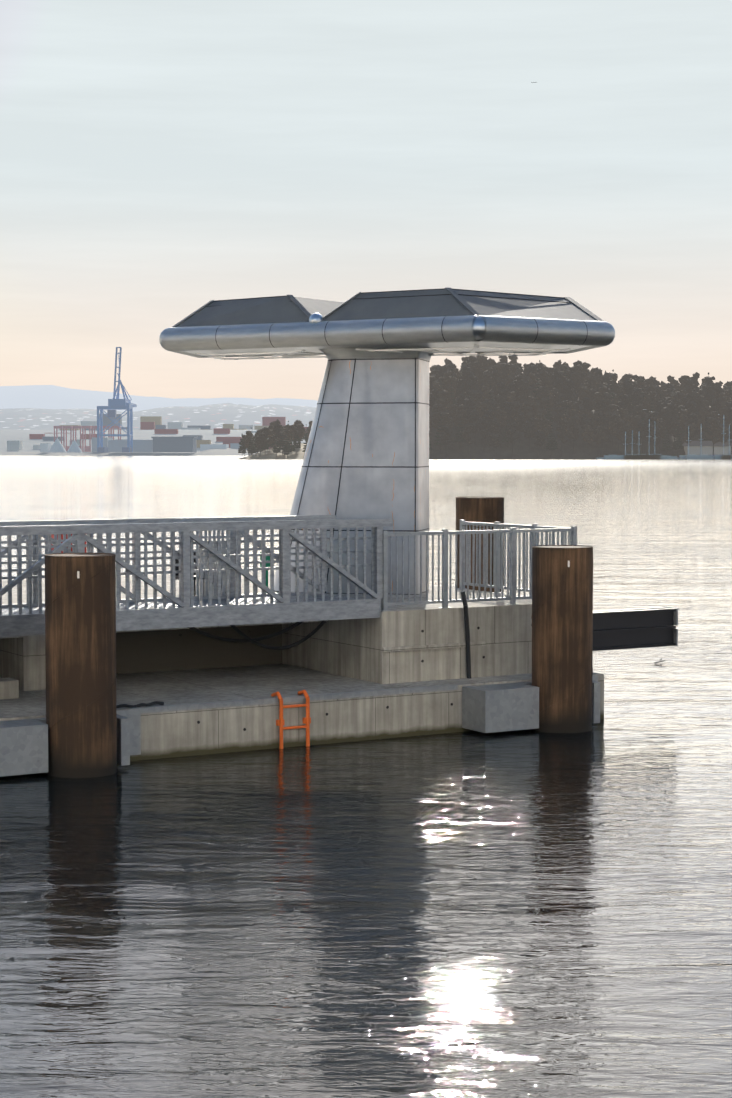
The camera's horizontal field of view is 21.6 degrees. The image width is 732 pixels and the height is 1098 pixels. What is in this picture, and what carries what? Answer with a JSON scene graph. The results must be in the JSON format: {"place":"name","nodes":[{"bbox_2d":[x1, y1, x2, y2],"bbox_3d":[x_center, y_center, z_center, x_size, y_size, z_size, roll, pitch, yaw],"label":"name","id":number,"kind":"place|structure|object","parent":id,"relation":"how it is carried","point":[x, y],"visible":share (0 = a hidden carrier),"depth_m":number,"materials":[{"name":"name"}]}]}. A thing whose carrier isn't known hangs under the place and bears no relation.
{"place":"outdoors","nodes":[
{"label":"outdoors","id":0,"kind":"place"},
{"bbox_2d":[51,534,86,552],"bbox_3d":[-4.362,-0.121,28.152,0.500,0.600,0.150,-2,3,-30],"label":"lifebuoy box","id":1,"kind":"object","parent":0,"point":[52,536],"depth_m":28.04,"materials":[{"name":"red"}]},
{"bbox_2d":[0,448,258,455],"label":"shoreline","id":2,"kind":"structure","parent":0,"point":[223,452],"depth_m":1560.23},
{"bbox_2d":[54,426,120,451],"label":"red port gantries","id":3,"kind":"object","parent":2,"relation":"on","point":[83,448],"visible":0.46,"depth_m":1639.93,"materials":[{"name":"red"}]},
{"bbox_2d":[97,410,131,451],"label":"port crane bogies","id":4,"kind":"object","parent":2,"relation":"on","point":[111,413],"visible":0.91,"depth_m":1518.79,"materials":[{"name":"blue"}]},
{"bbox_2d":[97,347,136,451],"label":"harbor crane","id":5,"kind":"object","parent":4,"relation":"on","point":[125,404],"visible":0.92,"depth_m":1520.23,"materials":[{"name":"blue"}]},
{"bbox_2d":[40,438,228,451],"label":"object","id":6,"kind":"object","parent":2,"relation":"on","point":[57,445],"visible":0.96,"depth_m":1560.80,"materials":[{"name":"white"}]},
{"bbox_2d":[92,437,247,451],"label":"port shed","id":7,"kind":"structure","parent":2,"relation":"on","point":[174,444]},
{"bbox_2d":[0,430,305,451],"bbox_3d":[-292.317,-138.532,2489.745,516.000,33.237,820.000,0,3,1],"label":"town ground","id":8,"kind":"structure","parent":0,"point":[14,435],"depth_m":2321.32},
{"bbox_2d":[42,414,210,440],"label":"shipping containers","id":9,"kind":"object","parent":8,"relation":"on","point":[107,421],"visible":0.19,"depth_m":2589.01,"materials":[{"name":"grey"}]},
{"bbox_2d":[7,421,256,450],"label":"shipping containers","id":10,"kind":"object","parent":8,"relation":"on","point":[14,445],"visible":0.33,"depth_m":2510.69,"materials":[{"name":"white"}]},
{"bbox_2d":[59,416,268,447],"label":"shipping containers","id":11,"kind":"object","parent":8,"relation":"on","point":[157,420],"visible":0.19,"depth_m":2604.78,"materials":[{"name":"beige"}]},
{"bbox_2d":[29,417,306,449],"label":"shipping containers","id":12,"kind":"object","parent":8,"relation":"on","point":[266,421],"visible":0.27,"depth_m":2348.25,"materials":[{"name":"brown"}]},
{"bbox_2d":[0,403,315,429],"bbox_3d":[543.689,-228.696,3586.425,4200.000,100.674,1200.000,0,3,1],"label":"hillside","id":13,"kind":"structure","parent":0,"point":[213,416],"depth_m":3389.11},
{"bbox_2d":[0,385,718,414],"bbox_3d":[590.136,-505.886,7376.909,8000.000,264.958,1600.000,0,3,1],"label":"ridge hill","id":14,"kind":"structure","parent":0,"point":[42,396],"depth_m":7235.19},
{"bbox_2d":[0,455,731,1097],"bbox_3d":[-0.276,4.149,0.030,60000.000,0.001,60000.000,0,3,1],"label":"sea water","id":15,"kind":"structure","parent":0,"point":[528,913],"depth_m":18.64,"materials":[{"name":"black liquid"}]},
{"bbox_2d":[0,571,603,760],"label":"concrete quay","id":16,"kind":"structure","parent":15,"relation":"on","point":[338,656],"depth_m":28.33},
{"bbox_2d":[0,678,18,699],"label":"deck block","id":17,"kind":"structure","parent":16,"relation":"on","point":[9,688],"depth_m":26.62,"materials":[{"name":"concrete"}]},
{"bbox_2d":[116,701,163,707],"bbox_3d":[-3.115,2.100,25.743,0.918,0.064,0.138,-2,3,-30],"label":"black rubber hose","id":18,"kind":"object","parent":16,"relation":"on","point":[140,704],"visible":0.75,"depth_m":25.72,"materials":[{"name":"black rubber"}]},
{"bbox_2d":[175,549,204,596],"bbox_3d":[-2.710,0.439,29.419,0.400,0.850,0.410,-2,3,-30],"label":"landing seat","id":19,"kind":"object","parent":16,"relation":"on","point":[177,568],"visible":0.27,"depth_m":29.49,"materials":[{"name":"grey metal"}]},
{"bbox_2d":[0,515,392,636],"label":"footbridge railing","id":20,"kind":"object","parent":16,"relation":"on","point":[186,613],"visible":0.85,"depth_m":27.29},
{"bbox_2d":[2,594,354,614],"bbox_3d":[-4.287,0.877,26.710,9.420,0.035,1.600,-2,3,-30],"label":"gangway grating","id":21,"kind":"object","parent":20,"relation":"attached to","point":[25,610],"visible":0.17,"depth_m":28.01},
{"bbox_2d":[116,624,281,673],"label":"wall","id":22,"kind":"structure","parent":16,"relation":"attached to","point":[155,651],"depth_m":30.20,"materials":[{"name":"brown concrete"}]},
{"bbox_2d":[203,543,225,595],"bbox_3d":[-3.262,0.406,29.092,2.896,0.950,0.419,-2,3,-33],"label":"landing post cabinet","id":23,"kind":"object","parent":16,"relation":"on","point":[216,568],"visible":0.03,"depth_m":29.53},
{"bbox_2d":[187,620,326,649],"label":"hanging cables","id":24,"kind":"object","parent":16,"relation":"on","point":[247,639],"visible":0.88,"depth_m":28.88,"materials":[{"name":"black rubber"}]},
{"bbox_2d":[260,552,269,586],"bbox_3d":[-1.548,0.447,29.760,0.150,0.800,0.120,-2,3,-30],"label":"charge box","id":25,"kind":"object","parent":16,"relation":"on","point":[267,559],"visible":0.14,"depth_m":29.74,"materials":[{"name":"green"}]},
{"bbox_2d":[271,690,310,748],"bbox_3d":[-1.055,2.843,26.915,0.520,1.727,0.285,-2,3,-30],"label":"ladder","id":26,"kind":"object","parent":16,"relation":"attached to","point":[306,721],"visible":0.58,"depth_m":26.79,"materials":[{"name":"metal"}]},
{"bbox_2d":[129,684,457,712],"bbox_3d":[-0.911,2.096,26.928,5.200,0.076,0.068,-2,3,-30],"label":"quay edge","id":27,"kind":"object","parent":16,"relation":"attached to","point":[217,704],"visible":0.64,"depth_m":26.84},
{"bbox_2d":[0,675,599,776],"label":"pile collars","id":28,"kind":"object","parent":16,"relation":"attached to","point":[490,708],"visible":0.6,"depth_m":27.75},
{"bbox_2d":[274,358,428,593],"bbox_3d":[-0.318,-1.230,32.290,2.630,3.890,1.100,1,3,12],"label":"tower shaft","id":29,"kind":"object","parent":16,"relation":"on","point":[380,434],"visible":0.77,"depth_m":31.66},
{"bbox_2d":[277,358,429,594],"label":"panel joints","id":30,"kind":"object","parent":29,"relation":"attached to","point":[349,403],"visible":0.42,"depth_m":31.63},
{"bbox_2d":[176,289,596,326],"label":"roof panels","id":31,"kind":"object","parent":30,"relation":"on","point":[284,309],"visible":0.48,"depth_m":30.71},
{"bbox_2d":[172,287,603,326],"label":"roof hip strips","id":32,"kind":"object","parent":31,"relation":"attached to","point":[302,308],"visible":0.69,"depth_m":31.02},
{"bbox_2d":[206,288,571,316],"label":"roof seams","id":33,"kind":"object","parent":31,"relation":"attached to","point":[428,295],"visible":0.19,"depth_m":30.73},
{"bbox_2d":[318,347,438,360],"bbox_3d":[0.212,-3.246,32.041,2.030,0.170,1.606,0,3,1],"label":"column collar","id":34,"kind":"object","parent":29,"relation":"on","point":[339,353],"visible":0.79,"depth_m":31.52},
{"bbox_2d":[184,341,588,355],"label":"roof soffit","id":35,"kind":"structure","parent":34,"relation":"on","point":[467,344],"depth_m":31.50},
{"bbox_2d":[159,315,614,357],"bbox_3d":[0.264,-3.503,31.887,7.477,0.400,5.551,0,3,1],"label":"canopy rim","id":36,"kind":"object","parent":35,"relation":"attached to","point":[181,340],"visible":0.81,"depth_m":30.25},
{"bbox_2d":[309,313,485,339],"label":"roof corner balls","id":37,"kind":"object","parent":36,"relation":"attached to","point":[479,327],"visible":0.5,"depth_m":29.14},
{"bbox_2d":[215,317,587,349],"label":"panel seams","id":38,"kind":"object","parent":36,"relation":"attached to","point":[382,333],"visible":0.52,"depth_m":30.24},
{"bbox_2d":[195,345,569,359],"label":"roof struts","id":39,"kind":"object","parent":29,"relation":"attached to","point":[474,348],"visible":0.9,"depth_m":31.71,"materials":[{"name":"white"}]},
{"bbox_2d":[179,624,531,730],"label":"formwork tie holes","id":40,"kind":"object","parent":16,"relation":"attached to","point":[387,707],"visible":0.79,"depth_m":28.41,"materials":[{"name":"grey"}]},
{"bbox_2d":[382,641,485,651],"bbox_3d":[1.028,1.461,28.731,1.800,0.060,0.052,-2,3,-30],"label":"concrete ledge","id":41,"kind":"object","parent":16,"relation":"attached to","point":[420,647],"visible":1,"depth_m":28.67,"materials":[{"name":"concrete"}]},
{"bbox_2d":[461,591,470,678],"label":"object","id":42,"kind":"object","parent":16,"relation":"on","point":[467,634],"visible":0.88,"depth_m":28.94,"materials":[{"name":"black rubber"}]},
{"bbox_2d":[380,520,576,611],"bbox_3d":[0.960,0.209,30.582,3.600,1.190,3.320,-2,3,-30],"label":"landing fence","id":43,"kind":"object","parent":16,"relation":"on","point":[534,530],"visible":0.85,"depth_m":29.37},
{"bbox_2d":[593,607,675,650],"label":"fender beam","id":44,"kind":"structure","parent":16,"relation":"attached to","point":[631,628],"depth_m":31.03,"materials":[{"name":"grey metal"}]},
{"bbox_2d":[664,606,677,645],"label":"fender beam endplates","id":45,"kind":"object","parent":44,"relation":"attached to","point":[675,635],"visible":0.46,"depth_m":31.42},
{"bbox_2d":[45,497,592,777],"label":"mooring piles","id":46,"kind":"object","parent":15,"relation":"in","point":[80,641],"visible":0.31,"depth_m":24.50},
{"bbox_2d":[44,497,593,729],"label":"piling bands","id":47,"kind":"object","parent":46,"relation":"attached to","point":[587,547],"visible":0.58,"depth_m":25.03,"materials":[{"name":"metal"}]},
{"bbox_2d":[596,455,731,458],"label":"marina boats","id":48,"kind":"object","parent":15,"relation":"on","point":[666,457],"visible":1,"depth_m":875.28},
{"bbox_2d":[625,415,731,454],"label":"boat masts","id":49,"kind":"object","parent":48,"relation":"on","point":[688,440],"visible":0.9,"depth_m":876.68},
{"bbox_2d":[0,0,731,406],"label":"sky","id":50,"kind":"structure","parent":0,"point":[161,160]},
{"bbox_2d":[238,391,731,458],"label":"headland terrain","id":51,"kind":"structure","parent":0,"point":[473,450],"depth_m":910.27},
{"bbox_2d":[238,434,246,453],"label":"headland tree","id":52,"kind":"object","parent":51,"relation":"on","point":[241,448],"visible":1,"depth_m":925.03,"materials":[{"name":"grey plant"}]},
{"bbox_2d":[246,431,253,455],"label":"headland tree","id":53,"kind":"object","parent":51,"relation":"on","point":[249,435],"visible":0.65,"depth_m":935.38,"materials":[{"name":"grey plant"}]},
{"bbox_2d":[248,433,255,453],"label":"headland tree","id":54,"kind":"object","parent":51,"relation":"on","point":[251,450],"visible":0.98,"depth_m":910.58,"materials":[{"name":"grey plant"}]},
{"bbox_2d":[255,432,267,448],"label":"headland tree","id":55,"kind":"object","parent":51,"relation":"on","point":[261,439],"visible":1,"depth_m":912.05,"materials":[{"name":"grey plant"}]},
{"bbox_2d":[261,427,270,454],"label":"headland tree","id":56,"kind":"object","parent":51,"relation":"on","point":[264,429],"visible":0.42,"depth_m":920.83,"materials":[{"name":"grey plant"}]},
{"bbox_2d":[270,423,282,447],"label":"headland tree","id":57,"kind":"object","parent":51,"relation":"on","point":[277,429],"visible":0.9,"depth_m":928.85,"materials":[{"name":"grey plant"}]},
{"bbox_2d":[272,435,280,456],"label":"headland tree","id":58,"kind":"object","parent":51,"relation":"on","point":[275,449],"visible":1,"depth_m":910.42,"materials":[{"name":"grey plant"}]},
{"bbox_2d":[283,432,291,457],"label":"headland tree","id":59,"kind":"object","parent":51,"relation":"on","point":[289,447],"visible":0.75,"depth_m":908.63,"materials":[{"name":"grey plant"}]},
{"bbox_2d":[296,424,304,437],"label":"headland tree","id":60,"kind":"object","parent":51,"relation":"on","point":[301,429],"visible":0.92,"depth_m":956.27,"materials":[{"name":"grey plant"}]},
{"bbox_2d":[429,376,434,389],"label":"headland tree","id":61,"kind":"object","parent":51,"relation":"on","point":[431,379],"visible":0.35,"depth_m":955.75,"materials":[{"name":"grey plant"}]},
{"bbox_2d":[429,388,438,408],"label":"headland tree","id":62,"kind":"object","parent":51,"relation":"on","point":[433,396],"visible":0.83,"depth_m":933.25,"materials":[{"name":"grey plant"}]},
{"bbox_2d":[432,403,442,438],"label":"headland tree","id":63,"kind":"object","parent":51,"relation":"on","point":[436,407],"visible":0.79,"depth_m":913.67,"materials":[{"name":"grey plant"}]},
{"bbox_2d":[432,380,444,398],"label":"headland tree","id":64,"kind":"object","parent":51,"relation":"on","point":[437,386],"visible":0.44,"depth_m":941.99,"materials":[{"name":"grey plant"}]},
{"bbox_2d":[435,364,447,376],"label":"headland tree","id":65,"kind":"object","parent":51,"relation":"on","point":[441,371],"visible":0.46,"depth_m":967.76,"materials":[{"name":"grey plant"}]},
{"bbox_2d":[446,363,456,376],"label":"headland tree","id":66,"kind":"object","parent":51,"relation":"on","point":[450,366],"visible":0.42,"depth_m":976.78,"materials":[{"name":"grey plant"}]},
{"bbox_2d":[459,365,474,398],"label":"headland tree","id":67,"kind":"object","parent":51,"relation":"on","point":[466,371],"visible":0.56,"depth_m":955.24,"materials":[{"name":"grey plant"}]},
{"bbox_2d":[468,356,480,368],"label":"headland tree","id":68,"kind":"object","parent":51,"relation":"on","point":[473,358],"visible":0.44,"depth_m":974.85,"materials":[{"name":"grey plant"}]},
{"bbox_2d":[480,356,491,371],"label":"headland tree","id":69,"kind":"object","parent":51,"relation":"on","point":[485,361],"visible":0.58,"depth_m":976.50,"materials":[{"name":"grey plant"}]},
{"bbox_2d":[499,356,510,366],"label":"headland tree","id":70,"kind":"object","parent":51,"relation":"on","point":[503,359],"visible":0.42,"depth_m":990.58,"materials":[{"name":"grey plant"}]},
{"bbox_2d":[499,363,514,388],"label":"headland tree","id":71,"kind":"object","parent":51,"relation":"on","point":[506,375],"visible":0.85,"depth_m":956.34,"materials":[{"name":"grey plant"}]},
{"bbox_2d":[505,391,518,409],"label":"headland tree","id":72,"kind":"object","parent":51,"relation":"on","point":[511,396],"visible":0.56,"depth_m":931.31,"materials":[{"name":"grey plant"}]},
{"bbox_2d":[506,383,517,401],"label":"headland tree","id":73,"kind":"object","parent":51,"relation":"on","point":[511,387],"visible":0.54,"depth_m":943.20,"materials":[{"name":"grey plant"}]},
{"bbox_2d":[508,356,518,364],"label":"headland tree","id":74,"kind":"object","parent":51,"relation":"on","point":[513,359],"visible":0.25,"depth_m":996.42,"materials":[{"name":"grey plant"}]},
{"bbox_2d":[511,375,524,402],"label":"headland tree","id":75,"kind":"object","parent":51,"relation":"on","point":[517,380],"visible":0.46,"depth_m":948.99,"materials":[{"name":"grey plant"}]},
{"bbox_2d":[528,365,539,377],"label":"headland tree","id":76,"kind":"object","parent":51,"relation":"on","point":[534,369],"visible":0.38,"depth_m":966.73,"materials":[{"name":"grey plant"}]},
{"bbox_2d":[536,368,551,408],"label":"headland tree","id":77,"kind":"object","parent":51,"relation":"on","point":[545,378],"visible":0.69,"depth_m":947.82,"materials":[{"name":"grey plant"}]},
{"bbox_2d":[545,425,557,456],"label":"headland tree","id":78,"kind":"object","parent":51,"relation":"on","point":[551,445],"visible":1,"depth_m":899.94,"materials":[{"name":"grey plant"}]},
{"bbox_2d":[560,365,569,374],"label":"headland tree","id":79,"kind":"object","parent":51,"relation":"on","point":[563,369],"visible":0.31,"depth_m":975.56,"materials":[{"name":"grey plant"}]},
{"bbox_2d":[569,360,584,391],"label":"headland tree","id":80,"kind":"object","parent":51,"relation":"on","point":[572,369],"visible":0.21,"depth_m":978.71,"materials":[{"name":"grey plant"}]},
{"bbox_2d":[571,364,583,392],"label":"headland tree","id":81,"kind":"object","parent":51,"relation":"on","point":[579,370],"visible":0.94,"depth_m":970.59,"materials":[{"name":"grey plant"}]},
{"bbox_2d":[581,363,590,383],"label":"headland tree","id":82,"kind":"object","parent":51,"relation":"on","point":[586,366],"visible":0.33,"depth_m":982.24,"materials":[{"name":"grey plant"}]},
{"bbox_2d":[588,374,602,394],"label":"headland tree","id":83,"kind":"object","parent":51,"relation":"on","point":[596,380],"visible":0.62,"depth_m":954.91,"materials":[{"name":"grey plant"}]},
{"bbox_2d":[591,409,601,430],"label":"headland tree","id":84,"kind":"object","parent":51,"relation":"on","point":[594,415],"visible":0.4,"depth_m":913.41,"materials":[{"name":"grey plant"}]},
{"bbox_2d":[602,377,614,392],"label":"headland tree","id":85,"kind":"object","parent":51,"relation":"on","point":[608,380],"visible":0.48,"depth_m":968.13,"materials":[{"name":"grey plant"}]},
{"bbox_2d":[609,373,617,392],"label":"headland tree","id":86,"kind":"object","parent":51,"relation":"on","point":[614,377],"visible":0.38,"depth_m":972.22,"materials":[{"name":"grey plant"}]},
{"bbox_2d":[620,373,631,384],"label":"headland tree","id":87,"kind":"object","parent":51,"relation":"on","point":[625,376],"visible":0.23,"depth_m":973.12,"materials":[{"name":"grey plant"}]},
{"bbox_2d":[621,422,633,452],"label":"headland tree","id":88,"kind":"object","parent":51,"relation":"on","point":[626,427],"visible":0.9,"depth_m":899.05,"materials":[{"name":"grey plant"}]},
{"bbox_2d":[624,379,635,400],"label":"headland tree","id":89,"kind":"object","parent":51,"relation":"on","point":[629,387],"visible":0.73,"depth_m":952.09,"materials":[{"name":"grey plant"}]},
{"bbox_2d":[636,378,643,394],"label":"headland tree","id":90,"kind":"object","parent":51,"relation":"on","point":[639,383],"visible":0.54,"depth_m":975.75,"materials":[{"name":"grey plant"}]},
{"bbox_2d":[633,419,648,453],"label":"headland tree","id":91,"kind":"object","parent":51,"relation":"on","point":[642,425],"visible":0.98,"depth_m":903.79,"materials":[{"name":"grey plant"}]},
{"bbox_2d":[640,377,653,393],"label":"headland tree","id":92,"kind":"object","parent":51,"relation":"on","point":[649,381],"visible":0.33,"depth_m":976.48,"materials":[{"name":"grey plant"}]},
{"bbox_2d":[661,426,671,455],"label":"headland tree","id":93,"kind":"object","parent":51,"relation":"on","point":[665,447],"visible":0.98,"depth_m":900.21,"materials":[{"name":"grey plant"}]},
{"bbox_2d":[661,397,676,430],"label":"headland tree","id":94,"kind":"object","parent":51,"relation":"on","point":[663,403],"visible":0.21,"depth_m":933.22,"materials":[{"name":"grey plant"}]},
{"bbox_2d":[667,375,678,391],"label":"headland tree","id":95,"kind":"object","parent":51,"relation":"on","point":[672,380],"visible":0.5,"depth_m":997.82,"materials":[{"name":"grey plant"}]},
{"bbox_2d":[678,375,689,395],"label":"headland tree","id":96,"kind":"object","parent":51,"relation":"on","point":[681,381],"visible":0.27,"depth_m":975.66,"materials":[{"name":"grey plant"}]},
{"bbox_2d":[683,377,694,393],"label":"headland tree","id":97,"kind":"object","parent":51,"relation":"on","point":[689,385],"visible":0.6,"depth_m":963.19,"materials":[{"name":"grey plant"}]},
{"bbox_2d":[690,372,699,389],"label":"headland tree","id":98,"kind":"object","parent":51,"relation":"on","point":[695,377],"visible":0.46,"depth_m":983.70,"materials":[{"name":"grey plant"}]},
{"bbox_2d":[698,385,710,406],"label":"headland tree","id":99,"kind":"object","parent":51,"relation":"on","point":[703,390],"visible":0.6,"depth_m":948.09,"materials":[{"name":"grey plant"}]},
{"bbox_2d":[684,446,730,454],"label":"marina house","id":100,"kind":"structure","parent":51,"relation":"on","point":[708,450],"depth_m":900.73,"materials":[{"name":"grey"}]},
{"bbox_2d":[701,376,714,392],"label":"headland tree","id":101,"kind":"object","parent":51,"relation":"on","point":[708,381],"visible":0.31,"depth_m":962.53,"materials":[{"name":"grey plant"}]},
{"bbox_2d":[704,417,724,454],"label":"headland tree","id":102,"kind":"object","parent":51,"relation":"on","point":[715,428],"visible":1,"depth_m":898.86,"materials":[{"name":"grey plant"}]},
{"bbox_2d":[708,398,720,423],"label":"headland tree","id":103,"kind":"object","parent":51,"relation":"on","point":[716,405],"visible":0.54,"depth_m":922.71,"materials":[{"name":"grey plant"}]},
{"bbox_2d":[719,407,727,426],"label":"headland tree","id":104,"kind":"object","parent":51,"relation":"on","point":[723,411],"visible":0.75,"depth_m":932.56,"materials":[{"name":"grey plant"}]},
{"bbox_2d":[718,426,728,442],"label":"headland tree","id":105,"kind":"object","parent":51,"relation":"on","point":[726,431],"visible":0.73,"depth_m":901.62,"materials":[{"name":"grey plant"}]},
{"bbox_2d":[720,395,731,426],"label":"headland tree","id":106,"kind":"object","parent":51,"relation":"on","point":[725,399],"visible":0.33,"depth_m":940.88,"materials":[{"name":"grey plant"}]},
{"bbox_2d":[724,402,731,424],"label":"headland tree","id":107,"kind":"object","parent":51,"relation":"on","point":[729,405],"visible":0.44,"depth_m":925.34,"materials":[{"name":"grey plant"}]},
{"bbox_2d":[682,441,731,445],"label":"roof","id":108,"kind":"structure","parent":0,"point":[698,443],"depth_m":902.44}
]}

